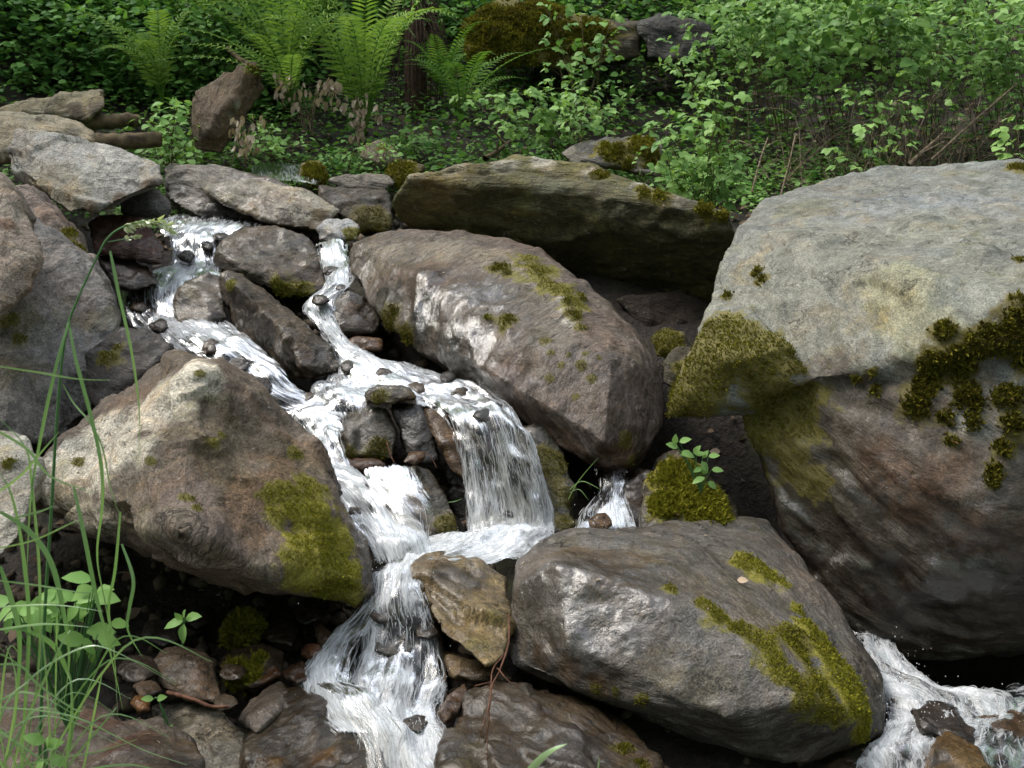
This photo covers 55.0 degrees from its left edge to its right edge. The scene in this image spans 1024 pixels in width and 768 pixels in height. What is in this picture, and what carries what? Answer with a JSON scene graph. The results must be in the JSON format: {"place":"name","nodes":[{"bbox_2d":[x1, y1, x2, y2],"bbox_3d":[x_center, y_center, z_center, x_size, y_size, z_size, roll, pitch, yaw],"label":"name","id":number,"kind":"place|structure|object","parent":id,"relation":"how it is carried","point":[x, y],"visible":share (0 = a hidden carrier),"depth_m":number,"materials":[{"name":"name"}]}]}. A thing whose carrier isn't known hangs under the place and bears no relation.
{"place":"outdoors","nodes":[
{"label":"outdoors","id":0,"kind":"place"},
{"bbox_2d":[160,214,267,237],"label":"stream water","id":1,"kind":"structure","parent":0,"point":[219,224],"depth_m":5.51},
{"bbox_2d":[164,163,290,220],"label":"rock","id":2,"kind":"object","parent":1,"relation":"on","point":[184,183],"visible":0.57,"depth_m":5.90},
{"bbox_2d":[131,97,202,165],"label":"herb","id":3,"kind":"object","parent":2,"relation":"on","point":[177,128],"visible":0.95,"depth_m":6.21,"materials":[{"name":"green plant"}]},
{"bbox_2d":[200,178,338,231],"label":"rock","id":4,"kind":"object","parent":1,"relation":"on","point":[288,207],"visible":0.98,"depth_m":5.57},
{"bbox_2d":[316,218,359,242],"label":"stone","id":5,"kind":"object","parent":4,"relation":"on","point":[346,229],"visible":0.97,"depth_m":5.33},
{"bbox_2d":[122,223,321,412],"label":"stream water","id":6,"kind":"structure","parent":0,"point":[179,271],"depth_m":4.62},
{"bbox_2d":[98,256,158,291],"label":"rock","id":7,"kind":"object","parent":6,"relation":"on","point":[134,276],"visible":0.84,"depth_m":4.74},
{"bbox_2d":[88,214,164,264],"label":"rock","id":8,"kind":"object","parent":7,"relation":"on","point":[147,247],"visible":0.87,"depth_m":4.77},
{"bbox_2d":[120,189,171,217],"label":"rock","id":9,"kind":"object","parent":8,"relation":"on","point":[154,203],"visible":0.75,"depth_m":5.00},
{"bbox_2d":[172,271,225,326],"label":"rock","id":10,"kind":"object","parent":6,"relation":"in","point":[198,298],"visible":0.81,"depth_m":4.58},
{"bbox_2d":[218,270,340,378],"bbox_3d":[-1.086,-0.289,4.539,0.336,0.446,0.952,-9,15,-38],"label":"rock","id":11,"kind":"object","parent":6,"relation":"in","point":[291,343],"visible":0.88,"depth_m":4.35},
{"bbox_2d":[251,162,319,185],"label":"stream water","id":12,"kind":"structure","parent":0,"point":[283,171],"depth_m":6.20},
{"bbox_2d":[297,593,378,733],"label":"waterfall","id":13,"kind":"structure","parent":0,"point":[320,668],"depth_m":2.81,"materials":[{"name":"liquid"}]},
{"bbox_2d":[302,238,420,383],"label":"stream water","id":14,"kind":"structure","parent":0,"point":[333,254],"depth_m":4.61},
{"bbox_2d":[316,681,406,767],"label":"stream water","id":15,"kind":"structure","parent":0,"point":[350,690],"depth_m":2.57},
{"bbox_2d":[293,408,431,563],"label":"stream water","id":16,"kind":"structure","parent":0,"point":[352,486],"depth_m":3.43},
{"bbox_2d":[292,360,489,424],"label":"stream water","id":17,"kind":"structure","parent":0,"point":[329,387],"depth_m":4.09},
{"bbox_2d":[364,385,415,405],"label":"rock","id":18,"kind":"object","parent":17,"relation":"in","point":[384,394],"visible":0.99,"depth_m":3.92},
{"bbox_2d":[339,551,448,767],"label":"waterfall","id":19,"kind":"structure","parent":0,"point":[415,755],"depth_m":2.80,"materials":[{"name":"liquid"}]},
{"bbox_2d":[361,465,433,520],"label":"stream water","id":20,"kind":"structure","parent":0,"point":[380,475],"depth_m":3.49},
{"bbox_2d":[391,403,439,463],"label":"rock","id":21,"kind":"object","parent":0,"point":[410,419],"visible":0.86,"depth_m":3.88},
{"bbox_2d":[363,21,487,95],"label":"fern","id":22,"kind":"object","parent":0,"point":[428,57],"visible":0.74,"depth_m":7.30,"materials":[{"name":"green plant"}]},
{"bbox_2d":[424,409,467,479],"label":"rock","id":23,"kind":"object","parent":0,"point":[442,429],"visible":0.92,"depth_m":3.82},
{"bbox_2d":[396,523,551,563],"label":"stream water","id":24,"kind":"structure","parent":0,"point":[501,543],"depth_m":3.34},
{"bbox_2d":[417,380,555,535],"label":"waterfall","id":25,"kind":"structure","parent":0,"point":[473,397],"depth_m":3.65,"materials":[{"name":"liquid"}]},
{"bbox_2d":[0,0,1023,767],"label":"ground","id":26,"kind":"structure","parent":0,"point":[734,460],"depth_m":4.55,"materials":[{"name":"soil"}]},
{"bbox_2d":[0,89,104,125],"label":"boulder","id":27,"kind":"object","parent":26,"relation":"on","point":[84,107],"visible":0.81,"depth_m":6.33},
{"bbox_2d":[0,38,104,91],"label":"bush","id":28,"kind":"object","parent":26,"relation":"on","point":[57,68],"visible":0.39,"depth_m":7.42,"materials":[{"name":"green plant"}]},
{"bbox_2d":[0,216,121,445],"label":"boulder","id":29,"kind":"object","parent":26,"relation":"on","point":[33,322],"visible":0.7,"depth_m":3.94,"materials":[{"name":"stone"}]},
{"bbox_2d":[0,172,43,312],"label":"rock","id":30,"kind":"object","parent":29,"relation":"on","point":[21,257],"visible":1,"depth_m":3.51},
{"bbox_2d":[16,184,88,252],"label":"rock","id":31,"kind":"object","parent":29,"relation":"on","point":[46,209],"visible":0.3,"depth_m":4.54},
{"bbox_2d":[6,128,163,215],"bbox_3d":[-2.266,-1.115,5.141,0.647,0.423,1.300,-11,16,-41],"label":"boulder","id":32,"kind":"object","parent":31,"relation":"on","point":[90,176],"visible":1,"depth_m":4.83,"materials":[{"name":"stone"}]},
{"bbox_2d":[0,111,95,164],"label":"boulder","id":33,"kind":"object","parent":32,"relation":"on","point":[11,122],"visible":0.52,"depth_m":5.33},
{"bbox_2d":[0,672,205,767],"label":"boulder","id":34,"kind":"object","parent":26,"relation":"on","point":[177,744],"visible":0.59,"depth_m":2.28,"materials":[{"name":"stone"}]},
{"bbox_2d":[0,571,128,732],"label":"herb","id":35,"kind":"object","parent":34,"relation":"on","point":[94,631],"visible":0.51,"depth_m":2.00,"materials":[{"name":"green plant"}]},
{"bbox_2d":[0,419,141,767],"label":"grass clump","id":36,"kind":"object","parent":34,"relation":"on","point":[49,559],"visible":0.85,"depth_m":1.82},
{"bbox_2d":[27,215,177,760],"bbox_3d":[-0.775,0.290,1.820,0.396,1.191,0.072,2,12,8],"label":"grass stalk","id":37,"kind":"object","parent":34,"relation":"on","point":[164,225],"depth_m":1.75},
{"bbox_2d":[0,366,211,767],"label":"grass clump","id":38,"kind":"object","parent":34,"relation":"on","point":[29,714],"visible":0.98,"depth_m":1.72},
{"bbox_2d":[0,154,981,766],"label":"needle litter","id":39,"kind":"object","parent":34,"relation":"on","point":[368,556],"visible":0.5,"depth_m":3.12,"materials":[{"name":"brown plant"}]},
{"bbox_2d":[619,468,651,526],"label":"rock","id":40,"kind":"object","parent":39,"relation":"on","point":[633,483],"visible":0.38,"depth_m":3.67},
{"bbox_2d":[49,7,196,105],"bbox_3d":[-2.667,-2.293,6.872,0.974,0.661,0.637,-3,12,-13],"label":"fern","id":41,"kind":"object","parent":26,"relation":"on","point":[154,76],"visible":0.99,"depth_m":6.93,"materials":[{"name":"green plant"}]},
{"bbox_2d":[154,645,221,703],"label":"rock","id":42,"kind":"object","parent":26,"relation":"on","point":[190,673],"visible":0.86,"depth_m":2.81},
{"bbox_2d":[116,654,156,682],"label":"stone","id":43,"kind":"object","parent":42,"relation":"on","point":[129,671],"visible":0.88,"depth_m":2.77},
{"bbox_2d":[145,4,236,82],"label":"herb","id":44,"kind":"object","parent":26,"relation":"on","point":[188,50],"visible":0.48,"depth_m":7.58,"materials":[{"name":"green plant"}]},
{"bbox_2d":[151,701,244,767],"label":"rock","id":45,"kind":"object","parent":26,"relation":"on","point":[217,735],"visible":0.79,"depth_m":2.67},
{"bbox_2d":[36,349,376,608],"bbox_3d":[-1.127,0.322,3.388,1.006,0.845,1.558,-8,14,-33],"label":"boulder","id":46,"kind":"object","parent":26,"relation":"on","point":[258,526],"visible":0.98,"depth_m":3.01,"materials":[{"name":"stone"}]},
{"bbox_2d":[0,430,46,556],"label":"rock","id":47,"kind":"object","parent":46,"relation":"on","point":[14,462],"visible":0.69,"depth_m":2.88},
{"bbox_2d":[85,327,174,406],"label":"rock","id":48,"kind":"object","parent":46,"relation":"on","point":[109,366],"visible":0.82,"depth_m":3.79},
{"bbox_2d":[101,10,349,105],"bbox_3d":[-1.723,-2.037,6.209,1.436,0.503,0.951,0,12,0],"label":"fern","id":49,"kind":"object","parent":26,"relation":"on","point":[290,68],"visible":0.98,"depth_m":6.40,"materials":[{"name":"green plant"}]},
{"bbox_2d":[189,62,264,152],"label":"boulder","id":50,"kind":"object","parent":26,"relation":"on","point":[221,101],"visible":0.95,"depth_m":6.30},
{"bbox_2d":[219,643,283,697],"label":"rock","id":51,"kind":"object","parent":26,"relation":"on","point":[262,663],"visible":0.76,"depth_m":2.88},
{"bbox_2d":[216,605,268,650],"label":"moss clump","id":52,"kind":"object","parent":51,"relation":"on","point":[244,626],"visible":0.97,"depth_m":3.04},
{"bbox_2d":[261,614,298,646],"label":"stone","id":53,"kind":"object","parent":51,"relation":"on","point":[283,630],"visible":0.93,"depth_m":3.06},
{"bbox_2d":[212,225,326,299],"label":"rock","id":54,"kind":"object","parent":26,"relation":"on","point":[278,260],"visible":0.94,"depth_m":5.06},
{"bbox_2d":[182,0,370,89],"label":"fern","id":55,"kind":"object","parent":26,"relation":"on","point":[294,35],"visible":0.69,"depth_m":7.04,"materials":[{"name":"green plant"}]},
{"bbox_2d":[239,685,388,767],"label":"rock","id":56,"kind":"object","parent":26,"relation":"on","point":[297,733],"visible":0.72,"depth_m":2.60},
{"bbox_2d":[238,681,289,733],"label":"rock","id":57,"kind":"object","parent":56,"relation":"on","point":[263,710],"visible":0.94,"depth_m":2.70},
{"bbox_2d":[232,0,477,134],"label":"fern","id":58,"kind":"object","parent":26,"relation":"on","point":[363,77],"visible":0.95,"depth_m":6.61,"materials":[{"name":"green plant"}]},
{"bbox_2d":[318,185,392,232],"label":"rock","id":59,"kind":"object","parent":26,"relation":"on","point":[366,210],"visible":0.91,"depth_m":5.75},
{"bbox_2d":[328,173,394,189],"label":"rock","id":60,"kind":"object","parent":59,"relation":"on","point":[374,181],"visible":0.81,"depth_m":5.86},
{"bbox_2d":[328,288,382,338],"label":"rock","id":61,"kind":"object","parent":26,"relation":"on","point":[354,313],"visible":0.73,"depth_m":4.62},
{"bbox_2d":[335,404,397,460],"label":"rock","id":62,"kind":"object","parent":26,"relation":"on","point":[367,431],"visible":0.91,"depth_m":3.89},
{"bbox_2d":[358,596,447,703],"bbox_3d":[-0.358,0.871,3.326,0.316,0.261,0.650,0,12,0],"label":"rock","id":63,"kind":"object","parent":26,"relation":"on","point":[412,611],"visible":0.4,"depth_m":3.19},
{"bbox_2d":[314,623,337,655],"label":"rock","id":64,"kind":"object","parent":63,"relation":"on","point":[323,635],"visible":0.6,"depth_m":3.06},
{"bbox_2d":[293,597,329,625],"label":"stone","id":65,"kind":"object","parent":64,"relation":"on","point":[307,611],"visible":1,"depth_m":3.13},
{"bbox_2d":[371,0,456,122],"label":"tree trunk","id":66,"kind":"object","parent":26,"relation":"on","point":[415,79],"visible":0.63,"depth_m":7.48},
{"bbox_2d":[370,466,458,538],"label":"rock","id":67,"kind":"object","parent":26,"relation":"on","point":[443,520],"visible":0.55,"depth_m":3.59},
{"bbox_2d":[383,124,445,165],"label":"bramble","id":68,"kind":"object","parent":26,"relation":"on","point":[425,146],"visible":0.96,"depth_m":6.53,"materials":[{"name":"green plant"}]},
{"bbox_2d":[0,15,890,232],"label":"ground cover","id":69,"kind":"object","parent":26,"relation":"on","point":[745,200],"visible":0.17,"depth_m":6.71,"materials":[{"name":"green plant"}]},
{"bbox_2d":[95,132,162,149],"bbox_3d":[-2.371,-1.481,6.016,0.441,0.129,0.117,-7,14,-28],"label":"log","id":70,"kind":"object","parent":69,"relation":"on","point":[126,140],"visible":0.69,"depth_m":6.00,"materials":[{"name":"brown wood"}]},
{"bbox_2d":[273,73,342,138],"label":"withered plant","id":71,"kind":"object","parent":69,"relation":"on","point":[329,85],"visible":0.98,"depth_m":6.53,"materials":[{"name":"brown plant"}]},
{"bbox_2d":[449,78,619,161],"bbox_3d":[0.134,-1.631,6.120,1.079,0.575,0.732,0,12,0],"label":"bramble","id":72,"kind":"object","parent":69,"relation":"on","point":[540,139],"visible":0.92,"depth_m":6.15,"materials":[{"name":"green plant"}]},
{"bbox_2d":[561,132,663,176],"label":"rock","id":73,"kind":"object","parent":69,"relation":"on","point":[616,153],"visible":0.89,"depth_m":5.81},
{"bbox_2d":[637,13,715,66],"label":"boulder","id":74,"kind":"object","parent":69,"relation":"on","point":[651,30],"visible":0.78,"depth_m":7.22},
{"bbox_2d":[834,55,954,165],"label":"bramble","id":75,"kind":"object","parent":69,"relation":"on","point":[891,130],"visible":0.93,"depth_m":5.76,"materials":[{"name":"green plant"}]},
{"bbox_2d":[404,551,516,666],"bbox_3d":[-0.172,0.679,3.123,0.325,0.230,0.832,-2,12,-9],"label":"rock","id":76,"kind":"object","parent":26,"relation":"on","point":[467,601],"visible":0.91,"depth_m":3.00,"materials":[{"name":"stone"}]},
{"bbox_2d":[0,0,968,115],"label":"undergrowth","id":77,"kind":"object","parent":26,"relation":"on","point":[72,22],"visible":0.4,"depth_m":7.54,"materials":[{"name":"green plant"}]},
{"bbox_2d":[397,45,581,121],"bbox_3d":[-0.193,-2.130,7.000,1.315,0.500,0.797,0,12,0],"label":"fern","id":78,"kind":"object","parent":26,"relation":"on","point":[453,82],"visible":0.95,"depth_m":7.05,"materials":[{"name":"green plant"}]},
{"bbox_2d":[444,440,537,518],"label":"rock","id":79,"kind":"object","parent":26,"relation":"on","point":[488,454],"visible":0.41,"depth_m":3.87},
{"bbox_2d":[349,229,663,472],"bbox_3d":[-0.076,-0.256,4.741,1.177,0.933,2.367,-8,14,-32],"label":"boulder","id":80,"kind":"object","parent":26,"relation":"on","point":[477,308],"visible":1,"depth_m":4.11,"materials":[{"name":"stone"}]},
{"bbox_2d":[661,346,691,387],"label":"rock","id":81,"kind":"object","parent":80,"relation":"on","point":[671,363],"visible":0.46,"depth_m":4.09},
{"bbox_2d":[649,327,691,357],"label":"rock","id":82,"kind":"object","parent":81,"relation":"on","point":[665,341],"visible":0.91,"depth_m":4.18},
{"bbox_2d":[0,0,1023,202],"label":"ground cover","id":83,"kind":"object","parent":26,"relation":"on","point":[332,150],"visible":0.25,"depth_m":7.24,"materials":[{"name":"green plant"}]},
{"bbox_2d":[242,123,314,164],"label":"herb","id":84,"kind":"object","parent":83,"relation":"on","point":[278,148],"visible":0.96,"depth_m":6.26,"materials":[{"name":"green plant"}]},
{"bbox_2d":[331,93,382,152],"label":"withered plant","id":85,"kind":"object","parent":83,"relation":"on","point":[359,113],"visible":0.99,"depth_m":6.60,"materials":[{"name":"brown plant"}]},
{"bbox_2d":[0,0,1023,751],"bbox_3d":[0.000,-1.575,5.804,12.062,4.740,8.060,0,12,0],"label":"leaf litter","id":86,"kind":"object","parent":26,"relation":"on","point":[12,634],"visible":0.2,"depth_m":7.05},
{"bbox_2d":[433,680,664,767],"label":"rock","id":87,"kind":"object","parent":26,"relation":"on","point":[529,724],"visible":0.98,"depth_m":2.53,"materials":[{"name":"stone"}]},
{"bbox_2d":[441,652,510,681],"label":"rock","id":88,"kind":"object","parent":87,"relation":"on","point":[461,669],"visible":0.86,"depth_m":2.88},
{"bbox_2d":[521,423,577,532],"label":"rock","id":89,"kind":"object","parent":26,"relation":"on","point":[559,483],"visible":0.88,"depth_m":3.71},
{"bbox_2d":[460,0,641,70],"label":"boulder","id":90,"kind":"object","parent":26,"relation":"on","point":[512,26],"visible":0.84,"depth_m":7.25,"materials":[{"name":"plant"}]},
{"bbox_2d":[393,154,733,301],"bbox_3d":[0.375,-0.807,5.574,2.049,0.955,1.326,6,13,25],"label":"boulder","id":91,"kind":"object","parent":26,"relation":"on","point":[575,218],"visible":0.83,"depth_m":4.99,"materials":[{"name":"stone"}]},
{"bbox_2d":[536,0,632,142],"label":"bramble","id":92,"kind":"object","parent":26,"relation":"on","point":[580,55],"visible":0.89,"depth_m":6.52,"materials":[{"name":"green plant"}]},
{"bbox_2d":[570,71,654,135],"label":"herb","id":93,"kind":"object","parent":26,"relation":"on","point":[617,99],"visible":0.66,"depth_m":6.94,"materials":[{"name":"green plant"}]},
{"bbox_2d":[615,291,708,326],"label":"rock","id":94,"kind":"object","parent":26,"relation":"on","point":[651,308],"visible":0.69,"depth_m":4.91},
{"bbox_2d":[640,79,752,210],"bbox_3d":[0.978,-1.241,5.251,0.690,0.765,0.507,-10,15,-39],"label":"bramble","id":95,"kind":"object","parent":26,"relation":"on","point":[679,189],"visible":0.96,"depth_m":5.30,"materials":[{"name":"green plant"}]},
{"bbox_2d":[509,516,886,763],"bbox_3d":[0.553,0.753,3.275,1.130,0.642,1.574,0,12,0],"label":"boulder","id":96,"kind":"object","parent":26,"relation":"on","point":[734,645],"visible":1,"depth_m":2.72,"materials":[{"name":"stone"}]},
{"bbox_2d":[638,450,738,526],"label":"rock","id":97,"kind":"object","parent":96,"relation":"on","point":[670,491],"visible":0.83,"depth_m":3.53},
{"bbox_2d":[666,434,722,492],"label":"seedling","id":98,"kind":"object","parent":97,"relation":"on","point":[703,469],"visible":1,"depth_m":3.39,"materials":[{"name":"green plant"}]},
{"bbox_2d":[656,0,789,171],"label":"bramble","id":99,"kind":"object","parent":26,"relation":"on","point":[725,53],"visible":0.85,"depth_m":6.37,"materials":[{"name":"green plant"}]},
{"bbox_2d":[705,0,861,158],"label":"bramble","id":100,"kind":"object","parent":26,"relation":"on","point":[725,9],"visible":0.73,"depth_m":6.24,"materials":[{"name":"green plant"}]},
{"bbox_2d":[753,0,912,151],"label":"bramble","id":101,"kind":"object","parent":26,"relation":"on","point":[806,30],"visible":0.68,"depth_m":6.38,"materials":[{"name":"green plant"}]},
{"bbox_2d":[761,75,912,188],"bbox_3d":[2.070,-1.568,6.193,1.054,0.787,0.660,2,12,8],"label":"dead bramble","id":102,"kind":"object","parent":26,"relation":"on","point":[817,150],"visible":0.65,"depth_m":6.19,"materials":[{"name":"brown plant"}]},
{"bbox_2d":[665,158,1023,660],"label":"boulder","id":103,"kind":"object","parent":26,"relation":"on","point":[886,437],"visible":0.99,"depth_m":3.30,"materials":[{"name":"stone"}]},
{"bbox_2d":[821,124,919,172],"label":"bramble","id":104,"kind":"object","parent":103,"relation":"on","point":[859,130],"visible":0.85,"depth_m":5.33,"materials":[{"name":"green plant"}]},
{"bbox_2d":[802,0,952,165],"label":"bramble","id":105,"kind":"object","parent":26,"relation":"on","point":[881,7],"visible":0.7,"depth_m":6.19,"materials":[{"name":"green plant"}]},
{"bbox_2d":[811,81,970,172],"bbox_3d":[2.403,-1.539,6.144,0.964,0.695,0.679,0,12,0],"label":"dead bramble","id":106,"kind":"object","parent":26,"relation":"on","point":[882,141],"visible":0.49,"depth_m":6.12,"materials":[{"name":"brown plant"}]},
{"bbox_2d":[852,0,1001,157],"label":"bramble","id":107,"kind":"object","parent":26,"relation":"on","point":[927,45],"visible":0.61,"depth_m":6.35,"materials":[{"name":"green plant"}]},
{"bbox_2d":[910,700,975,743],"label":"rock","id":108,"kind":"object","parent":26,"relation":"on","point":[934,719],"visible":0.77,"depth_m":2.66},
{"bbox_2d":[882,77,1020,166],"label":"dead bramble","id":109,"kind":"object","parent":26,"relation":"on","point":[960,155],"visible":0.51,"depth_m":6.03,"materials":[{"name":"brown plant"}]},
{"bbox_2d":[924,731,992,767],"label":"rock","id":110,"kind":"object","parent":26,"relation":"on","point":[948,749],"visible":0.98,"depth_m":2.47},
{"bbox_2d":[913,0,1023,141],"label":"bramble","id":111,"kind":"object","parent":26,"relation":"on","point":[974,5],"visible":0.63,"depth_m":6.38,"materials":[{"name":"green plant"}]},
{"bbox_2d":[956,1,1023,148],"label":"bramble","id":112,"kind":"object","parent":26,"relation":"on","point":[992,39],"visible":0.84,"depth_m":6.28,"materials":[{"name":"green plant"}]},
{"bbox_2d":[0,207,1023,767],"bbox_3d":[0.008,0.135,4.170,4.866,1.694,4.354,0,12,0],"label":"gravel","id":113,"kind":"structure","parent":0,"point":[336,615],"depth_m":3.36,"materials":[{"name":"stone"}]},
{"bbox_2d":[575,467,637,529],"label":"stream water","id":114,"kind":"structure","parent":0,"point":[607,498],"depth_m":3.59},
{"bbox_2d":[852,630,1023,767],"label":"stream water","id":115,"kind":"structure","parent":0,"point":[990,737],"depth_m":2.80,"materials":[{"name":"liquid"}]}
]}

